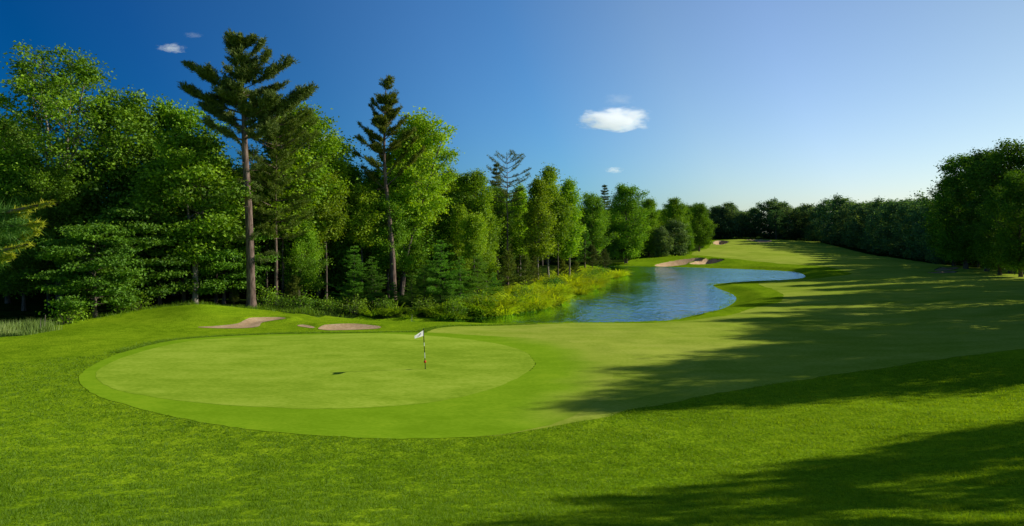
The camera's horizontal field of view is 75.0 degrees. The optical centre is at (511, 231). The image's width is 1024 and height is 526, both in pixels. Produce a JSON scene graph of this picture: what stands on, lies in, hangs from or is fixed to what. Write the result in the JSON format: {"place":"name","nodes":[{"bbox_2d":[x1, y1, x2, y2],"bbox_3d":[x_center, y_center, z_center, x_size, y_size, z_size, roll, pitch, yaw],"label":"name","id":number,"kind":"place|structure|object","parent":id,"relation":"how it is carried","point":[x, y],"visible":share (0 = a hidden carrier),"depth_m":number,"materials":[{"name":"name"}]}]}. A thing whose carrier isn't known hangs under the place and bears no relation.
{"place":"outdoors","nodes":[
{"label":"outdoors","id":0,"kind":"place"},
{"bbox_2d":[0,236,1007,323],"bbox_3d":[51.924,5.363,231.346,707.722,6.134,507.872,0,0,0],"label":"forest floor","id":1,"kind":"structure","parent":0,"point":[12,310],"depth_m":71.31,"materials":[{"name":"green plant"}]},
{"bbox_2d":[0,111,55,284],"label":"maple tree","id":2,"kind":"object","parent":1,"relation":"on","point":[14,132],"visible":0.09,"depth_m":72.88,"materials":[{"name":"green plant"}]},
{"bbox_2d":[0,154,60,302],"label":"shaded tree","id":3,"kind":"object","parent":1,"relation":"on","point":[2,193],"visible":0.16,"depth_m":64.36,"materials":[{"name":"green plant"}]},
{"bbox_2d":[0,190,64,310],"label":"tree","id":4,"kind":"object","parent":1,"relation":"on","point":[24,285],"visible":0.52,"depth_m":59.24,"materials":[{"name":"green plant"}]},
{"bbox_2d":[2,164,92,304],"bbox_3d":[-44.849,0.247,64.125,7.811,13.851,7.335,0,0,-25],"label":"shaded tree","id":5,"kind":"object","parent":1,"relation":"on","point":[39,179],"visible":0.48,"depth_m":63.33,"materials":[{"name":"green plant"}]},
{"bbox_2d":[0,40,147,299],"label":"maple tree","id":6,"kind":"object","parent":1,"relation":"on","point":[47,103],"visible":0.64,"depth_m":65.13,"materials":[{"name":"green plant"}]},
{"bbox_2d":[21,222,158,317],"bbox_3d":[-34.372,3.175,54.950,8.912,7.943,9.793,0,0,-17],"label":"conifer tree","id":7,"kind":"object","parent":1,"relation":"on","point":[84,238],"visible":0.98,"depth_m":53.71,"materials":[{"name":"green plant"}]},
{"bbox_2d":[53,84,175,275],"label":"maple tree","id":8,"kind":"object","parent":1,"relation":"on","point":[135,120],"visible":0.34,"depth_m":67.72,"materials":[{"name":"green plant"}]},
{"bbox_2d":[54,206,202,307],"bbox_3d":[-34.111,2.354,60.004,11.562,9.379,10.522,0,0,-36],"label":"conifer tree","id":9,"kind":"object","parent":1,"relation":"on","point":[118,217],"visible":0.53,"depth_m":58.95,"materials":[{"name":"green plant"}]},
{"bbox_2d":[124,161,194,305],"bbox_3d":[-33.002,0.104,62.772,5.987,13.969,6.702,0,0,8],"label":"slender tree","id":10,"kind":"object","parent":1,"relation":"on","point":[138,182],"visible":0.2,"depth_m":61.69,"materials":[{"name":"green plant"}]},
{"bbox_2d":[136,158,206,303],"bbox_3d":[-32.530,-0.321,64.800,7.274,14.937,6.529,0,0,14],"label":"leaning tree","id":11,"kind":"object","parent":1,"relation":"on","point":[182,280],"visible":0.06,"depth_m":64.35,"materials":[{"name":"green plant"}]},
{"bbox_2d":[120,94,240,295],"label":"maple tree","id":12,"kind":"object","parent":1,"relation":"on","point":[184,118],"visible":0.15,"depth_m":72.55,"materials":[{"name":"green plant"}]},
{"bbox_2d":[116,125,258,302],"bbox_3d":[-29.363,-1.397,63.327,12.361,16.864,12.292,0,0,-6],"label":"maple tree","id":13,"kind":"object","parent":1,"relation":"on","point":[198,157],"visible":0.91,"depth_m":60.72,"materials":[{"name":"green plant"}]},
{"bbox_2d":[191,157,244,302],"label":"slender tree","id":14,"kind":"object","parent":1,"relation":"on","point":[216,277],"visible":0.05,"depth_m":66.83,"materials":[{"name":"green plant"}]},
{"bbox_2d":[180,218,290,303],"bbox_3d":[-28.506,2.848,66.055,10.832,8.787,9.858,0,0,41],"label":"tree","id":15,"kind":"object","parent":1,"relation":"on","point":[211,285],"visible":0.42,"depth_m":64.58,"materials":[{"name":"green plant"}]},
{"bbox_2d":[176,28,318,307],"bbox_3d":[-24.515,-5.806,61.936,12.960,25.974,5.749,0,0,0],"label":"white pine","id":16,"kind":"object","parent":1,"relation":"on","point":[268,101],"visible":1,"depth_m":61.54,"materials":[{"name":"green plant"}]},
{"bbox_2d":[244,286,284,305],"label":"bush","id":17,"kind":"object","parent":1,"relation":"on","point":[267,295],"visible":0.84,"depth_m":65.77,"materials":[{"name":"green plant"}]},
{"bbox_2d":[226,103,329,304],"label":"pine tree","id":18,"kind":"object","parent":1,"relation":"on","point":[281,153],"visible":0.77,"depth_m":65.84,"materials":[{"name":"green plant"}]},
{"bbox_2d":[255,156,318,300],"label":"slender tree","id":19,"kind":"object","parent":1,"relation":"on","point":[273,203],"visible":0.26,"depth_m":67.97,"materials":[{"name":"green plant"}]},
{"bbox_2d":[257,159,324,302],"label":"slender tree","id":20,"kind":"object","parent":1,"relation":"on","point":[310,207],"visible":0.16,"depth_m":69.01,"materials":[{"name":"green plant"}]},
{"bbox_2d":[258,239,324,290],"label":"shaded tree","id":21,"kind":"object","parent":1,"relation":"on","point":[279,272],"visible":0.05,"depth_m":75.38,"materials":[{"name":"green plant"}]},
{"bbox_2d":[282,274,304,300],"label":"pine tree","id":22,"kind":"object","parent":1,"relation":"on","point":[293,282],"visible":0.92,"depth_m":67.64,"materials":[{"name":"green plant"}]},
{"bbox_2d":[249,101,359,300],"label":"maple tree","id":23,"kind":"object","parent":1,"relation":"on","point":[330,147],"visible":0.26,"depth_m":70.93,"materials":[{"name":"green plant"}]},
{"bbox_2d":[285,290,324,309],"bbox_3d":[-19.491,6.458,62.350,3.291,2.234,3.435,0,0,-42],"label":"bush","id":24,"kind":"object","parent":1,"relation":"on","point":[311,302],"visible":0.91,"depth_m":62.18,"materials":[{"name":"green plant"}]},
{"bbox_2d":[278,220,333,301],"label":"maple tree","id":25,"kind":"object","parent":1,"relation":"on","point":[300,264],"visible":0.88,"depth_m":69.29,"materials":[{"name":"green plant"}]},
{"bbox_2d":[294,123,364,295],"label":"maple tree","id":26,"kind":"object","parent":1,"relation":"on","point":[350,158],"visible":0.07,"depth_m":77.04,"materials":[{"name":"green plant"}]},
{"bbox_2d":[308,170,352,299],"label":"slender tree","id":27,"kind":"object","parent":1,"relation":"on","point":[335,216],"visible":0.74,"depth_m":72.11,"materials":[{"name":"green plant"}]},
{"bbox_2d":[325,245,375,304],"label":"young conifer","id":28,"kind":"object","parent":1,"relation":"on","point":[354,272],"visible":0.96,"depth_m":69.65,"materials":[{"name":"green plant"}]},
{"bbox_2d":[321,162,382,294],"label":"maple tree","id":29,"kind":"object","parent":1,"relation":"on","point":[335,276],"visible":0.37,"depth_m":78.44,"materials":[{"name":"green plant"}]},
{"bbox_2d":[328,174,379,293],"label":"shaded tree","id":30,"kind":"object","parent":1,"relation":"on","point":[343,243],"visible":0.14,"depth_m":77.62,"materials":[{"name":"green plant"}]},
{"bbox_2d":[337,293,372,315],"bbox_3d":[-15.017,7.018,63.944,3.432,2.231,3.288,0,0,-22],"label":"bush","id":31,"kind":"object","parent":1,"relation":"on","point":[355,303],"visible":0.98,"depth_m":63.81,"materials":[{"name":"green plant"}]},
{"bbox_2d":[340,183,386,292],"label":"slender tree","id":32,"kind":"object","parent":1,"relation":"on","point":[361,198],"visible":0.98,"depth_m":75.09,"materials":[{"name":"green plant"}]},
{"bbox_2d":[350,256,388,303],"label":"young conifer","id":33,"kind":"object","parent":1,"relation":"on","point":[376,288],"visible":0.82,"depth_m":70.69,"materials":[{"name":"green plant"}]},
{"bbox_2d":[352,75,425,299],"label":"white pine","id":34,"kind":"object","parent":1,"relation":"on","point":[381,122],"visible":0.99,"depth_m":75.77,"materials":[{"name":"green plant"}]},
{"bbox_2d":[363,189,415,296],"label":"shaded tree","id":35,"kind":"object","parent":1,"relation":"on","point":[381,250],"visible":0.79,"depth_m":76.40,"materials":[{"name":"green plant"}]},
{"bbox_2d":[371,163,441,288],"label":"shaded tree","id":36,"kind":"object","parent":1,"relation":"on","point":[408,265],"visible":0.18,"depth_m":80.65,"materials":[{"name":"green plant"}]},
{"bbox_2d":[375,127,444,290],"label":"maple tree","id":37,"kind":"object","parent":1,"relation":"on","point":[389,141],"visible":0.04,"depth_m":85.31,"materials":[{"name":"green plant"}]},
{"bbox_2d":[398,276,422,306],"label":"young conifer","id":38,"kind":"object","parent":1,"relation":"on","point":[409,293],"visible":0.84,"depth_m":68.89,"materials":[{"name":"green plant"}]},
{"bbox_2d":[396,221,430,289],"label":"maple tree","id":39,"kind":"object","parent":1,"relation":"on","point":[420,266],"visible":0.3,"depth_m":81.13,"materials":[{"name":"green plant"}]},
{"bbox_2d":[365,106,462,294],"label":"leaning tree","id":40,"kind":"object","parent":1,"relation":"on","point":[424,126],"visible":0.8,"depth_m":78.64,"materials":[{"name":"green plant"}]},
{"bbox_2d":[411,294,441,310],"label":"bush","id":41,"kind":"object","parent":1,"relation":"on","point":[427,304],"visible":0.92,"depth_m":65.60,"materials":[{"name":"green plant"}]},
{"bbox_2d":[413,265,442,304],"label":"young conifer","id":42,"kind":"object","parent":1,"relation":"on","point":[421,285],"visible":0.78,"depth_m":69.71,"materials":[{"name":"green plant"}]},
{"bbox_2d":[404,240,465,302],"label":"young conifer","id":43,"kind":"object","parent":1,"relation":"on","point":[444,265],"visible":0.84,"depth_m":70.57,"materials":[{"name":"green plant"}]},
{"bbox_2d":[424,163,465,279],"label":"maple tree","id":44,"kind":"object","parent":1,"relation":"on","point":[451,171],"visible":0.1,"depth_m":93.02,"materials":[{"name":"green plant"}]},
{"bbox_2d":[430,189,471,283],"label":"shaded tree","id":45,"kind":"object","parent":1,"relation":"on","point":[443,223],"visible":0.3,"depth_m":87.32,"materials":[{"name":"green plant"}]},
{"bbox_2d":[440,201,473,286],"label":"poplar tree","id":46,"kind":"object","parent":1,"relation":"on","point":[458,212],"visible":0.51,"depth_m":83.45,"materials":[{"name":"green plant"}]},
{"bbox_2d":[443,256,485,301],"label":"young conifer","id":47,"kind":"object","parent":1,"relation":"on","point":[455,279],"visible":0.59,"depth_m":71.81,"materials":[{"name":"green plant"}]},
{"bbox_2d":[451,212,491,290],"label":"slender tree","id":48,"kind":"object","parent":1,"relation":"on","point":[475,228],"visible":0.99,"depth_m":79.40,"materials":[{"name":"green plant"}]},
{"bbox_2d":[442,168,508,283],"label":"maple tree","id":49,"kind":"object","parent":1,"relation":"on","point":[472,184],"visible":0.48,"depth_m":88.88,"materials":[{"name":"green plant"}]},
{"bbox_2d":[461,253,503,297],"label":"young conifer","id":50,"kind":"object","parent":1,"relation":"on","point":[478,278],"visible":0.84,"depth_m":73.83,"materials":[{"name":"green plant"}]},
{"bbox_2d":[488,185,517,278],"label":"shaded tree","id":51,"kind":"object","parent":1,"relation":"on","point":[498,206],"visible":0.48,"depth_m":105.27,"materials":[{"name":"green plant"}]},
{"bbox_2d":[496,250,518,282],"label":"pine tree","id":52,"kind":"object","parent":1,"relation":"on","point":[507,254],"visible":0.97,"depth_m":87.77,"materials":[{"name":"green plant"}]},
{"bbox_2d":[486,149,533,284],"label":"pine tree","id":53,"kind":"object","parent":1,"relation":"on","point":[499,178],"visible":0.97,"depth_m":98.13,"materials":[{"name":"green plant"}]},
{"bbox_2d":[508,183,529,275],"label":"poplar tree","id":54,"kind":"object","parent":1,"relation":"on","point":[521,209],"visible":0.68,"depth_m":111.16,"materials":[{"name":"green plant"}]},
{"bbox_2d":[514,254,536,285],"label":"pine tree","id":55,"kind":"object","parent":1,"relation":"on","point":[524,266],"visible":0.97,"depth_m":83.73,"materials":[{"name":"green plant"}]},
{"bbox_2d":[518,176,560,278],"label":"poplar tree","id":56,"kind":"object","parent":1,"relation":"on","point":[538,246],"visible":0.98,"depth_m":98.19,"materials":[{"name":"green plant"}]},
{"bbox_2d":[525,162,574,277],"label":"poplar tree","id":57,"kind":"object","parent":1,"relation":"on","point":[549,176],"visible":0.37,"depth_m":103.30,"materials":[{"name":"green plant"}]},
{"bbox_2d":[546,195,576,275],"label":"slender tree","id":58,"kind":"object","parent":1,"relation":"on","point":[563,219],"visible":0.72,"depth_m":101.99,"materials":[{"name":"green plant"}]},
{"bbox_2d":[551,176,587,274],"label":"poplar tree","id":59,"kind":"object","parent":1,"relation":"on","point":[569,189],"visible":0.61,"depth_m":105.02,"materials":[{"name":"green plant"}]},
{"bbox_2d":[633,197,666,256],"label":"maple tree","id":60,"kind":"object","parent":1,"relation":"on","point":[649,247],"visible":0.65,"depth_m":188.31,"materials":[{"name":"green plant"}]},
{"bbox_2d":[707,207,726,238],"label":"tree","id":61,"kind":"object","parent":1,"relation":"on","point":[714,216],"visible":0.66,"depth_m":316.00,"materials":[{"name":"green plant"}]},
{"bbox_2d":[716,201,745,238],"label":"tree","id":62,"kind":"object","parent":1,"relation":"on","point":[731,218],"visible":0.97,"depth_m":313.51,"materials":[{"name":"green plant"}]},
{"bbox_2d":[739,207,763,237],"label":"tree","id":63,"kind":"object","parent":1,"relation":"on","point":[750,233],"visible":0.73,"depth_m":316.21,"materials":[{"name":"green plant"}]},
{"bbox_2d":[751,197,785,238],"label":"tree","id":64,"kind":"object","parent":1,"relation":"on","point":[769,232],"visible":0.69,"depth_m":310.23,"materials":[{"name":"green plant"}]},
{"bbox_2d":[769,201,800,238],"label":"tree","id":65,"kind":"object","parent":1,"relation":"on","point":[790,231],"visible":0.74,"depth_m":305.05,"materials":[{"name":"green plant"}]},
{"bbox_2d":[794,202,814,239],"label":"tree","id":66,"kind":"object","parent":1,"relation":"on","point":[804,221],"visible":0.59,"depth_m":302.98,"materials":[{"name":"green plant"}]},
{"bbox_2d":[803,205,825,240],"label":"tree","id":67,"kind":"object","parent":1,"relation":"on","point":[810,236],"visible":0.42,"depth_m":295.51,"materials":[{"name":"green plant"}]},
{"bbox_2d":[807,197,836,242],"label":"oak tree","id":68,"kind":"object","parent":1,"relation":"on","point":[822,219],"visible":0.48,"depth_m":282.79,"materials":[{"name":"green plant"}]},
{"bbox_2d":[820,193,858,244],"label":"oak tree","id":69,"kind":"object","parent":1,"relation":"on","point":[837,202],"visible":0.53,"depth_m":270.59,"materials":[{"name":"green plant"}]},
{"bbox_2d":[834,200,857,245],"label":"oak tree","id":70,"kind":"object","parent":1,"relation":"on","point":[840,220],"visible":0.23,"depth_m":261.96,"materials":[{"name":"green plant"}]},
{"bbox_2d":[840,200,868,247],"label":"oak tree","id":71,"kind":"object","parent":1,"relation":"on","point":[850,241],"visible":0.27,"depth_m":250.25,"materials":[{"name":"green plant"}]},
{"bbox_2d":[847,201,874,248],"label":"oak tree","id":72,"kind":"object","parent":1,"relation":"on","point":[861,225],"visible":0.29,"depth_m":240.03,"materials":[{"name":"green plant"}]},
{"bbox_2d":[909,195,972,263],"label":"oak tree","id":73,"kind":"object","parent":1,"relation":"on","point":[933,258],"visible":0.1,"depth_m":159.36,"materials":[{"name":"green plant"}]},
{"bbox_2d":[907,153,983,268],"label":"oak tree","id":74,"kind":"object","parent":1,"relation":"on","point":[952,166],"visible":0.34,"depth_m":133.75,"materials":[{"name":"green plant"}]},
{"bbox_2d":[920,176,972,265],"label":"oak tree","id":75,"kind":"object","parent":1,"relation":"on","point":[931,233],"visible":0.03,"depth_m":147.58,"materials":[{"name":"green plant"}]},
{"bbox_2d":[927,147,1006,270],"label":"oak tree","id":76,"kind":"object","parent":1,"relation":"on","point":[964,199],"visible":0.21,"depth_m":124.59,"materials":[{"name":"green plant"}]},
{"bbox_2d":[962,138,1023,273],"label":"oak tree","id":77,"kind":"object","parent":1,"relation":"on","point":[1009,158],"visible":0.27,"depth_m":115.65,"materials":[{"name":"green plant"}]},
{"bbox_2d":[0,233,1023,525],"bbox_3d":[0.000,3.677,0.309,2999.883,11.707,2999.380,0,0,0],"label":"ground","id":78,"kind":"structure","parent":0,"point":[88,337],"depth_m":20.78,"materials":[{"name":"green plant"}]},
{"bbox_2d":[0,197,55,268],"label":"pine tree","id":79,"kind":"object","parent":78,"relation":"on","point":[13,220],"visible":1,"depth_m":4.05,"materials":[{"name":"green plant"}]},
{"bbox_2d":[0,317,62,336],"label":"reeds","id":80,"kind":"object","parent":78,"relation":"on","point":[22,328],"visible":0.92,"depth_m":46.28,"materials":[{"name":"green plant"}]},
{"bbox_2d":[35,297,94,324],"bbox_3d":[-35.151,6.313,52.758,3.640,2.271,3.966,0,0,22],"label":"bush","id":81,"kind":"object","parent":78,"relation":"on","point":[70,314],"visible":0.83,"depth_m":52.41,"materials":[{"name":"green plant"}]},
{"bbox_2d":[1,298,358,324],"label":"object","id":82,"kind":"object","parent":78,"relation":"on","point":[301,310],"visible":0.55,"depth_m":59.78,"materials":[{"name":"green plant"}]},
{"bbox_2d":[203,317,284,327],"bbox_3d":[-20.339,7.058,51.485,3.087,0.346,6.497,0,0,33],"label":"sand bunker","id":83,"kind":"object","parent":78,"relation":"on","point":[252,322],"visible":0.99,"depth_m":51.75},
{"bbox_2d":[96,334,534,408],"bbox_3d":[-10.098,6.980,36.149,22.631,0.190,19.557,0,0,0],"label":"putting green","id":84,"kind":"object","parent":78,"relation":"on","point":[319,371],"visible":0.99,"depth_m":33.64,"materials":[{"name":"green plant"}]},
{"bbox_2d":[79,332,613,438],"bbox_3d":[-8.464,7.011,34.620,27.692,0.243,24.729,0,0,0],"label":"green collar","id":85,"kind":"object","parent":78,"relation":"on","point":[561,380],"visible":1,"depth_m":26.67,"materials":[{"name":"green plant"}]},
{"bbox_2d":[318,323,380,329],"bbox_3d":[-12.371,7.249,50.669,4.586,0.212,2.829,0,0,-22],"label":"sand bunker","id":86,"kind":"object","parent":78,"relation":"on","point":[349,326],"visible":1,"depth_m":51.01},
{"bbox_2d":[575,224,590,267],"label":"spruce tree","id":87,"kind":"object","parent":78,"relation":"on","point":[586,242],"visible":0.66,"depth_m":149.73,"materials":[{"name":"green plant"}]},
{"bbox_2d":[582,244,604,267],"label":"pine tree","id":88,"kind":"object","parent":78,"relation":"on","point":[593,255],"visible":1,"depth_m":145.50,"materials":[{"name":"green plant"}]},
{"bbox_2d":[576,191,620,258],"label":"maple tree","id":89,"kind":"object","parent":78,"relation":"on","point":[597,225],"visible":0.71,"depth_m":158.34,"materials":[{"name":"green plant"}]},
{"bbox_2d":[600,223,620,257],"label":"maple tree","id":90,"kind":"object","parent":78,"relation":"on","point":[610,249],"visible":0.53,"depth_m":164.99,"materials":[{"name":"green plant"}]},
{"bbox_2d":[604,182,656,262],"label":"maple tree","id":91,"kind":"object","parent":78,"relation":"on","point":[623,201],"visible":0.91,"depth_m":165.77,"materials":[{"name":"green plant"}]},
{"bbox_2d":[651,226,673,256],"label":"willow tree","id":92,"kind":"object","parent":78,"relation":"on","point":[662,242],"visible":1,"depth_m":183.05,"materials":[{"name":"green plant"}]},
{"bbox_2d":[657,197,692,243],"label":"maple tree","id":93,"kind":"object","parent":78,"relation":"on","point":[674,206],"visible":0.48,"depth_m":198.66,"materials":[{"name":"green plant"}]},
{"bbox_2d":[655,258,702,266],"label":"sand bunker","id":94,"kind":"object","parent":78,"relation":"on","point":[677,262],"visible":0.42,"depth_m":169.60},
{"bbox_2d":[664,217,696,255],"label":"willow tree","id":95,"kind":"object","parent":78,"relation":"on","point":[677,233],"visible":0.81,"depth_m":188.25,"materials":[{"name":"green plant"}]},
{"bbox_2d":[427,239,1023,435],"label":"fairway","id":96,"kind":"structure","parent":78,"relation":"on","point":[871,312],"depth_m":47.86,"materials":[{"name":"green plant"}]},
{"bbox_2d":[685,202,717,250],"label":"maple tree","id":97,"kind":"object","parent":96,"relation":"on","point":[699,217],"visible":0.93,"depth_m":212.65,"materials":[{"name":"green plant"}]},
{"bbox_2d":[966,186,1023,274],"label":"oak tree","id":98,"kind":"object","parent":96,"relation":"on","point":[985,242],"visible":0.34,"depth_m":109.75,"materials":[{"name":"green plant"}]},
{"bbox_2d":[974,170,1023,276],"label":"oak tree","id":99,"kind":"object","parent":96,"relation":"on","point":[1012,197],"visible":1,"depth_m":102.37,"materials":[{"name":"green plant"}]},
{"bbox_2d":[766,209,786,239],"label":"oak tree","id":100,"kind":"object","parent":78,"relation":"on","point":[773,215],"visible":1,"depth_m":299.28,"materials":[{"name":"green plant"}]},
{"bbox_2d":[858,197,889,252],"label":"oak tree","id":101,"kind":"object","parent":78,"relation":"on","point":[875,204],"visible":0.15,"depth_m":228.23,"materials":[{"name":"green plant"}]},
{"bbox_2d":[862,198,897,254],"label":"oak tree","id":102,"kind":"object","parent":78,"relation":"on","point":[873,241],"visible":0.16,"depth_m":219.03,"materials":[{"name":"green plant"}]},
{"bbox_2d":[872,198,909,255],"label":"oak tree","id":103,"kind":"object","parent":78,"relation":"on","point":[884,215],"visible":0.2,"depth_m":208.20,"materials":[{"name":"green plant"}]},
{"bbox_2d":[882,198,915,257],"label":"oak tree","id":104,"kind":"object","parent":78,"relation":"on","point":[895,247],"visible":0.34,"depth_m":198.38,"materials":[{"name":"green plant"}]},
{"bbox_2d":[896,197,925,258],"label":"oak tree","id":105,"kind":"object","parent":78,"relation":"on","point":[916,206],"visible":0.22,"depth_m":188.22,"materials":[{"name":"green plant"}]},
{"bbox_2d":[905,199,931,259],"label":"oak tree","id":106,"kind":"object","parent":78,"relation":"on","point":[916,216],"visible":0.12,"depth_m":178.02,"materials":[{"name":"green plant"}]},
{"bbox_2d":[0,0,1023,221],"label":"sky","id":107,"kind":"structure","parent":0,"point":[744,103],"materials":[{"name":"blue"}]},
{"bbox_2d":[423,266,804,322],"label":"pond water","id":108,"kind":"structure","parent":0,"point":[644,293],"depth_m":84.77,"materials":[{"name":"blue liquid"}]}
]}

